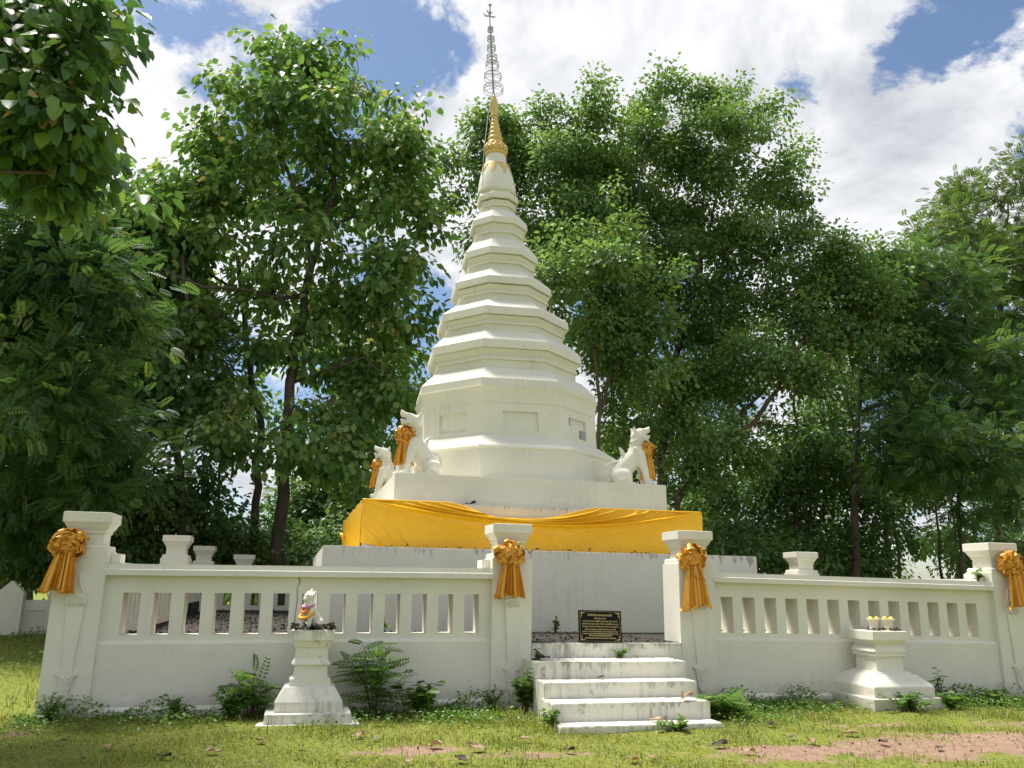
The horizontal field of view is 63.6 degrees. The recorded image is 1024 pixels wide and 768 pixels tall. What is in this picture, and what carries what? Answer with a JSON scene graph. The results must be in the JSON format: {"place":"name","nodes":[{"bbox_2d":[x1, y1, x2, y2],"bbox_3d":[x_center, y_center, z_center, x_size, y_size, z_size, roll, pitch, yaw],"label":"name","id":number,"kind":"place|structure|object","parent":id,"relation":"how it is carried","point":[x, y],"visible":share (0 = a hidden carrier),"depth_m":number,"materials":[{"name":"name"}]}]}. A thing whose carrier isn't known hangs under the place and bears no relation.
{"place":"outdoors","nodes":[
{"label":"outdoors","id":0,"kind":"place"},
{"bbox_2d":[125,610,678,642],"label":"floor","id":1,"kind":"structure","parent":0,"point":[194,629],"depth_m":13.52,"materials":[{"name":"concrete"}]},
{"bbox_2d":[188,601,199,614],"bbox_3d":[-7.608,5.379,19.735,0.040,0.320,1.800,4,-14,-14],"label":"black plaque","id":2,"kind":"object","parent":1,"relation":"on","point":[193,607],"visible":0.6,"depth_m":19.47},
{"bbox_2d":[126,609,472,633],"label":"leaf litter","id":3,"kind":"object","parent":1,"relation":"on","point":[224,616],"visible":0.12,"depth_m":15.26,"materials":[{"name":"brown plant"}]},
{"bbox_2d":[313,3,756,632],"bbox_3d":[-0.129,-2.289,19.462,7.850,15.310,7.690,4,-14,-14],"label":"stupa","id":4,"kind":"object","parent":1,"relation":"on","point":[505,403],"visible":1,"depth_m":16.70,"materials":[{"name":"paint"}]},
{"bbox_2d":[370,445,396,498],"bbox_3d":[-2.895,2.143,19.997,1.022,1.293,0.622,3,-14,-8],"label":"lion statue","id":5,"kind":"object","parent":4,"relation":"on","point":[386,469],"visible":0.55,"depth_m":19.85,"materials":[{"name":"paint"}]},
{"bbox_2d":[369,458,381,487],"bbox_3d":[-3.272,2.160,19.920,0.395,0.723,0.206,-7,-16,28],"label":"ribbon rosette","id":6,"kind":"object","parent":5,"relation":"attached to","point":[376,465],"visible":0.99,"depth_m":19.89,"materials":[{"name":"gold metal"}]},
{"bbox_2d":[392,410,442,475],"bbox_3d":[-1.778,1.193,16.050,1.022,1.293,0.622,11,-17,-35],"label":"lion statue","id":7,"kind":"object","parent":4,"relation":"on","point":[420,453],"visible":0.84,"depth_m":15.85,"materials":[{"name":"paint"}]},
{"bbox_2d":[393,424,415,465],"bbox_3d":[-2.054,1.159,15.811,0.453,0.849,0.230,-1,-14,6],"label":"ribbon rosette","id":8,"kind":"object","parent":7,"relation":"attached to","point":[404,435],"visible":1,"depth_m":15.78,"materials":[{"name":"gold metal"}]},
{"bbox_2d":[339,498,702,553],"bbox_3d":[-0.246,3.321,17.954,6.734,0.841,6.234,4,-14,-14],"label":"draped cloth","id":9,"kind":"object","parent":4,"relation":"on","point":[402,523],"visible":0.81,"depth_m":15.15,"materials":[{"name":"yellow fabric"}]},
{"bbox_2d":[385,543,735,555],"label":"leaf litter","id":10,"kind":"object","parent":4,"relation":"on","point":[562,549],"visible":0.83,"depth_m":14.51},
{"bbox_2d":[604,427,654,484],"bbox_3d":[2.405,1.501,17.044,1.022,1.293,0.622,2,-14,-6],"label":"lion statue","id":11,"kind":"object","parent":4,"relation":"on","point":[628,463],"visible":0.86,"depth_m":16.87,"materials":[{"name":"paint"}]},
{"bbox_2d":[639,441,656,480],"bbox_3d":[2.760,1.564,17.032,0.489,0.879,0.232,9,-16,-30],"label":"ribbon rosette","id":12,"kind":"object","parent":11,"relation":"attached to","point":[649,447],"visible":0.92,"depth_m":17.00,"materials":[{"name":"gold metal"}]},
{"bbox_2d":[531,631,669,642],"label":"leaf litter","id":13,"kind":"object","parent":1,"relation":"on","point":[568,635],"visible":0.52,"depth_m":12.36,"materials":[{"name":"brown plant"}]},
{"bbox_2d":[0,584,1023,767],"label":"ground","id":14,"kind":"structure","parent":0,"point":[796,749],"depth_m":8.62,"materials":[{"name":"green plant"}]},
{"bbox_2d":[0,581,26,634],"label":"pointed post","id":15,"kind":"object","parent":14,"relation":"on","point":[13,594],"visible":0.87,"depth_m":21.03,"materials":[{"name":"paint"}]},
{"bbox_2d":[0,536,53,599],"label":"shrub","id":16,"kind":"object","parent":14,"relation":"on","point":[32,576],"visible":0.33,"depth_m":24.26,"materials":[{"name":"green plant"}]},
{"bbox_2d":[21,600,46,633],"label":"wall","id":17,"kind":"structure","parent":14,"relation":"on","point":[34,614],"depth_m":21.33,"materials":[{"name":"paint"}]},
{"bbox_2d":[43,590,52,634],"bbox_3d":[-11.944,6.042,21.557,0.400,1.470,0.240,4,-14,-14],"label":"pointed post","id":18,"kind":"object","parent":14,"relation":"on","point":[47,610],"visible":0.21,"depth_m":21.43,"materials":[{"name":"paint"}]},
{"bbox_2d":[36,691,65,722],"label":"weed","id":19,"kind":"object","parent":14,"relation":"on","point":[51,707],"visible":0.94,"depth_m":9.45,"materials":[{"name":"green plant"}]},
{"bbox_2d":[35,511,125,717],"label":"wall pillar","id":20,"kind":"structure","parent":14,"relation":"on","point":[71,643],"depth_m":10.00,"materials":[{"name":"paint"}]},
{"bbox_2d":[37,528,89,594],"bbox_3d":[-5.441,2.155,10.039,0.487,0.806,0.219,7,-15,-22],"label":"ribbon rosette","id":21,"kind":"object","parent":20,"relation":"attached to","point":[65,547],"visible":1,"depth_m":9.99,"materials":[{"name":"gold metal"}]},
{"bbox_2d":[0,0,183,242],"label":"teak tree","id":22,"kind":"object","parent":14,"relation":"on","point":[61,159],"visible":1,"depth_m":11.26,"materials":[{"name":"green plant"}]},
{"bbox_2d":[0,196,199,479],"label":"feathery tree","id":23,"kind":"object","parent":14,"relation":"on","point":[55,285],"visible":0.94,"depth_m":19.65,"materials":[{"name":"green plant"}]},
{"bbox_2d":[0,369,202,570],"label":"feathery tree","id":24,"kind":"object","parent":14,"relation":"on","point":[36,497],"visible":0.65,"depth_m":21.11,"materials":[{"name":"green plant"}]},
{"bbox_2d":[8,255,266,543],"bbox_3d":[-11.006,1.512,24.990,7.338,11.550,5.506,4,-14,-14],"label":"broadleaf tree","id":25,"kind":"object","parent":14,"relation":"on","point":[182,509],"visible":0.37,"depth_m":24.67,"materials":[{"name":"green plant"}]},
{"bbox_2d":[125,563,171,632],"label":"slotted wall","id":26,"kind":"structure","parent":14,"relation":"on","point":[163,608],"depth_m":12.94,"materials":[{"name":"paint"}]},
{"bbox_2d":[110,517,210,563],"bbox_3d":[-10.916,5.590,24.512,3.789,3.377,5.155,-7,-16,29],"label":"shrub","id":27,"kind":"object","parent":14,"relation":"on","point":[135,549],"visible":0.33,"depth_m":23.68,"materials":[{"name":"green plant"}]},
{"bbox_2d":[82,186,254,535],"bbox_3d":[-12.568,0.375,27.469,7.721,14.935,5.605,4,-14,-14],"label":"feathery tree","id":28,"kind":"object","parent":14,"relation":"on","point":[231,369],"visible":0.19,"depth_m":27.19,"materials":[{"name":"green plant"}]},
{"bbox_2d":[160,535,193,564],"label":"wall pillar","id":29,"kind":"structure","parent":14,"relation":"on","point":[177,546],"depth_m":17.70,"materials":[{"name":"paint"}]},
{"bbox_2d":[163,694,194,719],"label":"weed","id":30,"kind":"object","parent":14,"relation":"on","point":[177,701],"visible":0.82,"depth_m":9.86,"materials":[{"name":"green plant"}]},
{"bbox_2d":[187,593,201,613],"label":"slotted wall","id":31,"kind":"structure","parent":14,"relation":"on","point":[194,597],"depth_m":20.07,"materials":[{"name":"paint"}]},
{"bbox_2d":[191,546,216,564],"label":"wall pillar","id":32,"kind":"structure","parent":14,"relation":"on","point":[204,554],"depth_m":22.75,"materials":[{"name":"paint"}]},
{"bbox_2d":[100,155,311,604],"bbox_3d":[-9.963,0.177,26.850,6.640,15.100,6.333,4,-14,-14],"label":"teak tree","id":33,"kind":"object","parent":14,"relation":"on","point":[261,354],"visible":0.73,"depth_m":26.30,"materials":[{"name":"green plant"}]},
{"bbox_2d":[147,509,271,565],"bbox_3d":[-9.612,5.743,25.950,4.288,3.801,3.897,4,-14,-14],"label":"shrub","id":34,"kind":"object","parent":14,"relation":"on","point":[227,546],"visible":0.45,"depth_m":25.62,"materials":[{"name":"green plant"}]},
{"bbox_2d":[209,686,255,718],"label":"weed","id":35,"kind":"object","parent":14,"relation":"on","point":[230,703],"visible":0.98,"depth_m":9.81,"materials":[{"name":"green plant"}]},
{"bbox_2d":[182,377,283,517],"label":"thin tree","id":36,"kind":"object","parent":14,"relation":"on","point":[267,417],"visible":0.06,"depth_m":28.96,"materials":[{"name":"green plant"}]},
{"bbox_2d":[229,554,255,604],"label":"wall pillar","id":37,"kind":"structure","parent":14,"relation":"on","point":[239,559],"depth_m":23.34,"materials":[{"name":"paint"}]},
{"bbox_2d":[221,653,283,716],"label":"weed","id":38,"kind":"object","parent":14,"relation":"on","point":[248,687],"visible":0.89,"depth_m":10.02,"materials":[{"name":"green plant"}]},
{"bbox_2d":[199,512,309,594],"bbox_3d":[-8.886,6.274,27.935,4.894,3.780,4.608,4,-14,-14],"label":"shrub","id":39,"kind":"object","parent":14,"relation":"on","point":[263,543],"visible":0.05,"depth_m":27.65,"materials":[{"name":"green plant"}]},
{"bbox_2d":[216,593,304,610],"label":"slotted wall","id":40,"kind":"structure","parent":14,"relation":"on","point":[220,605],"depth_m":22.85,"materials":[{"name":"paint"}]},
{"bbox_2d":[98,14,461,605],"bbox_3d":[-7.871,-3.111,27.421,11.412,21.766,9.465,14,-19,-43],"label":"teak tree","id":41,"kind":"object","parent":14,"relation":"on","point":[297,87],"visible":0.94,"depth_m":27.24,"materials":[{"name":"green plant"}]},
{"bbox_2d":[223,507,348,565],"bbox_3d":[-6.771,6.034,27.218,5.582,3.919,4.353,-11,-18,40],"label":"shrub","id":42,"kind":"object","parent":14,"relation":"on","point":[296,554],"visible":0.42,"depth_m":26.56,"materials":[{"name":"green plant"}]},
{"bbox_2d":[181,384,395,541],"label":"dark tree","id":43,"kind":"object","parent":14,"relation":"on","point":[303,496],"visible":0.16,"depth_m":30.83,"materials":[{"name":"green plant"}]},
{"bbox_2d":[87,564,494,716],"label":"slotted wall","id":44,"kind":"structure","parent":14,"relation":"on","point":[145,663],"depth_m":10.62,"materials":[{"name":"paint"}]},
{"bbox_2d":[255,629,358,725],"bbox_3d":[-2.487,3.659,10.135,1.170,1.245,1.120,4,-14,-14],"label":"offering pedestal","id":45,"kind":"object","parent":14,"relation":"on","point":[307,689],"visible":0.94,"depth_m":9.85,"materials":[{"name":"paint"}]},
{"bbox_2d":[298,589,323,629],"bbox_3d":[-2.496,2.806,10.288,0.235,0.490,0.337,-5,-15,23],"label":"lion","id":46,"kind":"object","parent":45,"relation":"on","point":[309,597],"visible":0.8,"depth_m":10.21},
{"bbox_2d":[298,604,315,619],"bbox_3d":[-2.541,2.811,10.182,0.222,0.195,0.181,-5,-15,23],"label":"flower garland","id":47,"kind":"object","parent":46,"relation":"attached to","point":[303,612],"visible":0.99,"depth_m":10.14},
{"bbox_2d":[290,622,336,630],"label":"leaf litter","id":48,"kind":"object","parent":45,"relation":"on","point":[295,626],"visible":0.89,"depth_m":10.14,"materials":[{"name":"brown plant"}]},
{"bbox_2d":[304,511,350,549],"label":"shrub","id":49,"kind":"object","parent":14,"relation":"on","point":[338,518],"visible":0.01,"depth_m":29.30,"materials":[{"name":"green plant"}]},
{"bbox_2d":[286,282,430,467],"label":"dark tree","id":50,"kind":"object","parent":14,"relation":"on","point":[391,424],"visible":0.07,"depth_m":36.12,"materials":[{"name":"green plant"}]},
{"bbox_2d":[331,639,419,715],"bbox_3d":[-1.714,3.724,10.433,1.131,0.960,0.897,4,-14,-14],"label":"seedling","id":51,"kind":"object","parent":14,"relation":"on","point":[375,683],"visible":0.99,"depth_m":10.41,"materials":[{"name":"green plant"}]},
{"bbox_2d":[389,679,445,715],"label":"weed","id":52,"kind":"object","parent":14,"relation":"on","point":[419,694],"visible":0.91,"depth_m":10.43,"materials":[{"name":"green plant"}]},
{"bbox_2d":[469,742,489,749],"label":"fallen leaf","id":53,"kind":"object","parent":14,"relation":"on","point":[472,744],"visible":1,"depth_m":8.06,"materials":[{"name":"beige plant"}]},
{"bbox_2d":[482,684,505,709],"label":"weed","id":54,"kind":"object","parent":14,"relation":"on","point":[493,700],"visible":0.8,"depth_m":10.82,"materials":[{"name":"green plant"}]},
{"bbox_2d":[477,523,531,707],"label":"wall pillar","id":55,"kind":"structure","parent":14,"relation":"on","point":[510,630],"depth_m":11.29,"materials":[{"name":"paint"}]},
{"bbox_2d":[493,538,525,598],"bbox_3d":[-0.029,2.543,11.369,0.467,0.820,0.226,4,-14,-14],"label":"ribbon rosette","id":56,"kind":"object","parent":55,"relation":"attached to","point":[509,554],"visible":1,"depth_m":11.32,"materials":[{"name":"gold metal"}]},
{"bbox_2d":[0,626,1023,735],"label":"ground cover","id":57,"kind":"object","parent":14,"relation":"on","point":[461,715],"visible":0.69,"depth_m":10.29,"materials":[{"name":"green plant"}]},
{"bbox_2d":[0,702,1023,767],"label":"leaf litter","id":58,"kind":"object","parent":14,"relation":"on","point":[359,738],"visible":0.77,"depth_m":8.73,"materials":[{"name":"brown plant"}]},
{"bbox_2d":[7,453,1022,604],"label":"woodland","id":59,"kind":"object","parent":14,"relation":"on","point":[226,598],"visible":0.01,"depth_m":46.86,"materials":[{"name":"green plant"}]},
{"bbox_2d":[507,667,544,712],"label":"weed","id":60,"kind":"object","parent":14,"relation":"on","point":[523,693],"visible":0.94,"depth_m":10.60,"materials":[{"name":"green plant"}]},
{"bbox_2d":[538,708,559,726],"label":"weed","id":61,"kind":"object","parent":14,"relation":"on","point":[551,718],"visible":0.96,"depth_m":9.56,"materials":[{"name":"green plant"}]},
{"bbox_2d":[523,203,702,454],"bbox_3d":[3.384,0.856,27.370,6.052,14.410,7.597,-12,-19,42],"label":"broadleaf tree","id":62,"kind":"object","parent":14,"relation":"on","point":[610,336],"visible":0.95,"depth_m":27.57,"materials":[{"name":"green plant"}]},
{"bbox_2d":[522,643,722,733],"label":"entrance steps","id":63,"kind":"structure","parent":14,"relation":"on","point":[630,691],"depth_m":10.45,"materials":[{"name":"paint"}]},
{"bbox_2d":[531,648,540,659],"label":"seedling","id":64,"kind":"object","parent":63,"relation":"on","point":[536,654],"visible":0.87,"depth_m":10.93,"materials":[{"name":"green plant"}]},
{"bbox_2d":[578,610,621,642],"bbox_3d":[1.247,3.433,11.687,0.636,0.435,0.026,5,-21,-12],"label":"prayer sign","id":65,"kind":"object","parent":63,"relation":"on","point":[599,626],"visible":1,"depth_m":11.68,"materials":[{"name":"black stone"}]},
{"bbox_2d":[613,649,627,657],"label":"seedling","id":66,"kind":"object","parent":63,"relation":"on","point":[619,654],"visible":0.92,"depth_m":11.46,"materials":[{"name":"green plant"}]},
{"bbox_2d":[424,49,833,489],"bbox_3d":[5.459,-3.310,33.127,18.380,25.312,9.172,4,-14,-14],"label":"broadleaf tree","id":67,"kind":"object","parent":14,"relation":"on","point":[586,170],"visible":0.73,"depth_m":33.40,"materials":[{"name":"green plant"}]},
{"bbox_2d":[655,713,689,730],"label":"weed","id":68,"kind":"object","parent":14,"relation":"on","point":[681,725],"visible":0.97,"depth_m":9.52,"materials":[{"name":"green plant"}]},
{"bbox_2d":[596,401,777,548],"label":"dark tree","id":69,"kind":"object","parent":14,"relation":"on","point":[636,480],"visible":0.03,"depth_m":35.95,"materials":[{"name":"green plant"}]},
{"bbox_2d":[662,530,718,698],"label":"wall pillar","id":70,"kind":"structure","parent":14,"relation":"on","point":[693,631],"depth_m":12.00,"materials":[{"name":"paint"}]},
{"bbox_2d":[674,543,711,611],"bbox_3d":[2.642,2.801,11.991,0.478,0.981,0.267,4,-14,-14],"label":"ribbon rosette","id":71,"kind":"object","parent":70,"relation":"attached to","point":[691,558],"visible":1,"depth_m":11.95,"materials":[{"name":"gold metal"}]},
{"bbox_2d":[708,739,726,745],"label":"fallen leaf","id":72,"kind":"object","parent":14,"relation":"on","point":[721,741],"visible":1,"depth_m":8.62,"materials":[{"name":"brown plant"}]},
{"bbox_2d":[595,301,840,522],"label":"dark tree","id":73,"kind":"object","parent":14,"relation":"on","point":[775,327],"visible":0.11,"depth_m":40.33,"materials":[{"name":"green plant"}]},
{"bbox_2d":[694,685,762,718],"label":"weed","id":74,"kind":"object","parent":14,"relation":"on","point":[731,702],"visible":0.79,"depth_m":10.49,"materials":[{"name":"green plant"}]},
{"bbox_2d":[702,509,795,574],"bbox_3d":[7.311,6.840,30.581,5.909,4.402,5.306,-7,-16,28],"label":"shrub","id":75,"kind":"object","parent":14,"relation":"on","point":[725,546],"visible":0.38,"depth_m":29.41,"materials":[{"name":"green plant"}]},
{"bbox_2d":[715,515,833,574],"bbox_3d":[9.912,7.349,32.091,4.638,4.228,5.438,-7,-16,29],"label":"shrub","id":76,"kind":"object","parent":14,"relation":"on","point":[780,569],"visible":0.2,"depth_m":30.58,"materials":[{"name":"green plant"}]},
{"bbox_2d":[736,429,819,530],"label":"thin tree","id":77,"kind":"object","parent":14,"relation":"on","point":[786,456],"visible":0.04,"depth_m":34.89,"materials":[{"name":"green plant"}]},
{"bbox_2d":[667,378,889,550],"bbox_3d":[10.467,4.507,33.767,10.078,10.576,6.363,4,-14,-14],"label":"dark tree","id":78,"kind":"object","parent":14,"relation":"on","point":[769,501],"visible":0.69,"depth_m":32.87,"materials":[{"name":"green plant"}]},
{"bbox_2d":[655,217,935,510],"bbox_3d":[10.450,1.154,30.551,11.957,15.585,5.520,4,-14,-14],"label":"broadleaf tree","id":79,"kind":"object","parent":14,"relation":"on","point":[835,282],"visible":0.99,"depth_m":30.41,"materials":[{"name":"green plant"}]},
{"bbox_2d":[783,552,819,575],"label":"wall pillar","id":80,"kind":"structure","parent":14,"relation":"on","point":[800,563],"depth_m":19.14,"materials":[{"name":"paint"}]},
{"bbox_2d":[759,522,895,577],"bbox_3d":[11.925,7.462,31.981,5.442,4.020,4.879,4,-14,-14],"label":"shrub","id":81,"kind":"object","parent":14,"relation":"on","point":[828,564],"visible":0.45,"depth_m":31.07,"materials":[{"name":"green plant"}]},
{"bbox_2d":[776,414,885,542],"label":"thin tree","id":82,"kind":"object","parent":14,"relation":"on","point":[861,427],"visible":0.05,"depth_m":35.36,"materials":[{"name":"green plant"}]},
{"bbox_2d":[712,572,1003,703],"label":"slotted wall","id":83,"kind":"structure","parent":14,"relation":"on","point":[806,622],"depth_m":12.66,"materials":[{"name":"paint"}]},
{"bbox_2d":[971,566,984,580],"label":"seedling","id":84,"kind":"object","parent":83,"relation":"on","point":[976,573],"visible":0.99,"depth_m":13.47,"materials":[{"name":"green plant"}]},
{"bbox_2d":[822,538,914,578],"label":"shrub","id":85,"kind":"object","parent":14,"relation":"on","point":[880,573],"visible":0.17,"depth_m":33.36,"materials":[{"name":"green plant"}]},
{"bbox_2d":[830,629,944,711],"bbox_3d":[5.401,4.259,12.096,1.150,1.250,1.160,4,-14,-14],"label":"offering pedestal","id":86,"kind":"object","parent":14,"relation":"on","point":[874,673],"visible":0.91,"depth_m":11.89,"materials":[{"name":"paint"}]},
{"bbox_2d":[866,619,879,630],"bbox_3d":[5.327,3.545,12.153,0.200,0.163,0.200,4,-14,-14],"label":"flower vase","id":87,"kind":"object","parent":86,"relation":"on","point":[873,623],"visible":0.94,"depth_m":12.10,"materials":[{"name":"ceramic"}]},
{"bbox_2d":[860,626,901,630],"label":"leaf litter","id":88,"kind":"object","parent":86,"relation":"on","point":[893,629],"visible":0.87,"depth_m":12.08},
{"bbox_2d":[881,619,894,630],"bbox_3d":[5.574,3.563,12.214,0.200,0.163,0.200,4,-14,-14],"label":"flower vase","id":89,"kind":"object","parent":86,"relation":"on","point":[888,623],"visible":0.94,"depth_m":12.16,"materials":[{"name":"ceramic"}]},
{"bbox_2d":[766,340,1023,536],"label":"dark tree","id":90,"kind":"object","parent":14,"relation":"on","point":[918,374],"visible":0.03,"depth_m":44.26,"materials":[{"name":"green plant"}]},
{"bbox_2d":[815,413,983,578],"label":"dark tree","id":91,"kind":"object","parent":14,"relation":"on","point":[875,526],"visible":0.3,"depth_m":34.08,"materials":[{"name":"green plant"}]},
{"bbox_2d":[794,225,1023,576],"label":"feathery tree","id":92,"kind":"object","parent":14,"relation":"on","point":[947,330],"visible":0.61,"depth_m":32.79,"materials":[{"name":"green plant"}]},
{"bbox_2d":[878,692,940,711],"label":"creeper","id":93,"kind":"object","parent":14,"relation":"on","point":[907,703],"visible":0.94,"depth_m":11.31,"materials":[{"name":"green plant"}]},
{"bbox_2d":[839,318,1023,578],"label":"feathery tree","id":94,"kind":"object","parent":14,"relation":"on","point":[988,457],"visible":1,"depth_m":29.02,"materials":[{"name":"green plant"}]},
{"bbox_2d":[927,667,948,696],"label":"creeper","id":95,"kind":"object","parent":14,"relation":"on","point":[938,680],"visible":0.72,"depth_m":12.25,"materials":[{"name":"green plant"}]},
{"bbox_2d":[896,453,989,578],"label":"thin tree","id":96,"kind":"object","parent":14,"relation":"on","point":[919,507],"visible":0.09,"depth_m":36.25,"materials":[{"name":"green plant"}]},
{"bbox_2d":[927,691,968,708],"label":"creeper","id":97,"kind":"object","parent":14,"relation":"on","point":[951,698],"visible":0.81,"depth_m":11.64,"materials":[{"name":"green plant"}]},
{"bbox_2d":[887,133,1023,541],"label":"feathery tree","id":98,"kind":"object","parent":14,"relation":"on","point":[958,198],"visible":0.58,"depth_m":39.30,"materials":[{"name":"green plant"}]},
{"bbox_2d":[929,428,981,578],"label":"thin tree","id":99,"kind":"object","parent":14,"relation":"on","point":[955,522],"visible":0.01,"depth_m":38.17,"materials":[{"name":"green plant"}]},
{"bbox_2d":[901,275,1023,562],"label":"dark tree","id":100,"kind":"object","parent":14,"relation":"on","point":[1004,528],"visible":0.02,"depth_m":41.38,"materials":[{"name":"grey plant"}]},
{"bbox_2d":[938,523,1023,578],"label":"shrub","id":101,"kind":"object","parent":14,"relation":"on","point":[1000,539],"visible":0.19,"depth_m":33.90,"materials":[{"name":"green plant"}]},
{"bbox_2d":[962,542,1023,697],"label":"wall pillar","id":102,"kind":"structure","parent":14,"relation":"on","point":[1008,625],"depth_m":13.29,"materials":[{"name":"paint"}]},
{"bbox_2d":[996,550,1023,609],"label":"ribbon rosette","id":103,"kind":"object","parent":102,"relation":"attached to","point":[1010,564],"visible":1,"depth_m":13.33,"materials":[{"name":"gold metal"}]},
{"bbox_2d":[981,687,1017,704],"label":"creeper","id":104,"kind":"object","parent":14,"relation":"on","point":[995,694],"visible":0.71,"depth_m":12.35,"materials":[{"name":"green plant"}]},
{"bbox_2d":[0,0,1023,578],"label":"sky","id":105,"kind":"structure","parent":0,"point":[899,93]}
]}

